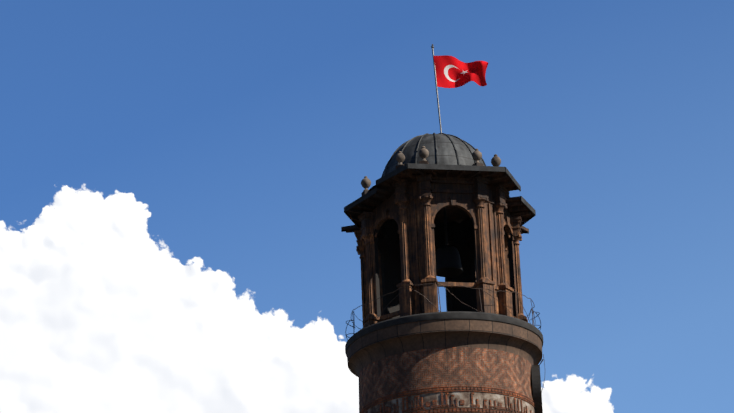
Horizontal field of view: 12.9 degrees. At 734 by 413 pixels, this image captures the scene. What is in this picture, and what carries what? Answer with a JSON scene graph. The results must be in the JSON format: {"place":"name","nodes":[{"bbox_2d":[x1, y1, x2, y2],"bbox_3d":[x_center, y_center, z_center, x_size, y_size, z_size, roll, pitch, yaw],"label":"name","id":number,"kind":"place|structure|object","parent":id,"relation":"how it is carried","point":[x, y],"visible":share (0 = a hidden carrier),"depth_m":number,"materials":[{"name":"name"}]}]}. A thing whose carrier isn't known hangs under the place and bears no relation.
{"place":"outdoors","nodes":[
{"label":"outdoors","id":0,"kind":"place"},
{"bbox_2d":[0,0,733,412],"label":"sky","id":1,"kind":"structure","parent":0,"point":[178,178],"materials":[{"name":"blue"}]},
{"bbox_2d":[531,365,542,412],"bbox_3d":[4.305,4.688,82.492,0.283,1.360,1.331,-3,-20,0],"label":"tower clock","id":2,"kind":"object","parent":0,"point":[536,385],"visible":0.98,"depth_m":81.90,"materials":[{"name":"black metal"}]},
{"label":"ground","id":3,"kind":"structure","parent":0,"visible":0},
{"bbox_2d":[345,311,542,412],"bbox_3d":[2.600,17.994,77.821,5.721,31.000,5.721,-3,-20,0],"label":"tower shaft","id":4,"kind":"object","parent":3,"relation":"on","point":[425,350],"visible":0.94,"depth_m":80.89,"materials":[{"name":"brown brick"}]},
{"bbox_2d":[341,161,535,326],"bbox_3d":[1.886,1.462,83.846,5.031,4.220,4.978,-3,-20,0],"label":"belfry","id":5,"kind":"object","parent":4,"relation":"on","point":[454,190],"visible":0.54,"depth_m":82.87,"materials":[{"name":"brown stone"}]},
{"bbox_2d":[361,146,500,190],"bbox_3d":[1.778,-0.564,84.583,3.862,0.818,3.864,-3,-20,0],"label":"finials","id":6,"kind":"object","parent":5,"relation":"on","point":[424,155],"visible":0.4,"depth_m":83.17,"materials":[{"name":"stone"}]},
{"bbox_2d":[381,133,485,176],"bbox_3d":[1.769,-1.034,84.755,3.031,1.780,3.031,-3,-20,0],"label":"dome","id":7,"kind":"structure","parent":5,"relation":"on","point":[445,149],"depth_m":83.75,"materials":[{"name":"grey metal"}]},
{"bbox_2d":[431,44,441,132],"bbox_3d":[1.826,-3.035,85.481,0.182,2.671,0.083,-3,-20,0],"label":"flag pole","id":8,"kind":"object","parent":7,"relation":"on","point":[432,46],"visible":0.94,"depth_m":85.47,"materials":[{"name":"metal"}]},
{"bbox_2d":[434,55,487,87],"bbox_3d":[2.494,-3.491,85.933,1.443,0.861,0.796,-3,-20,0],"label":"flag","id":9,"kind":"object","parent":8,"relation":"attached to","point":[452,72],"visible":0.98,"depth_m":85.78,"materials":[{"name":"fabric"}]},
{"bbox_2d":[356,195,524,328],"bbox_3d":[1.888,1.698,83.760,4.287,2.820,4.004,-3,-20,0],"label":"columns","id":10,"kind":"structure","parent":5,"relation":"attached to","point":[478,201],"depth_m":82.62,"materials":[{"name":"brown stone"}]},
{"bbox_2d":[435,207,462,276],"bbox_3d":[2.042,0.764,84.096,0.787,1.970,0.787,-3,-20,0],"label":"bell","id":11,"kind":"object","parent":5,"relation":"hanging from","point":[448,260],"visible":0.85,"depth_m":83.69,"materials":[{"name":"brown metal"}]},
{"bbox_2d":[345,282,540,339],"bbox_3d":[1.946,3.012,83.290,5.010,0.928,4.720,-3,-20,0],"label":"railing","id":12,"kind":"object","parent":4,"relation":"on","point":[532,319],"visible":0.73,"depth_m":81.78,"materials":[{"name":"metal"}]},
{"bbox_2d":[359,386,534,412],"bbox_3d":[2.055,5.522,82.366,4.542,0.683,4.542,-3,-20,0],"label":"inscription band","id":13,"kind":"object","parent":4,"relation":"attached to","point":[438,408],"visible":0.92,"depth_m":80.46,"materials":[{"name":"stone"}]}
]}

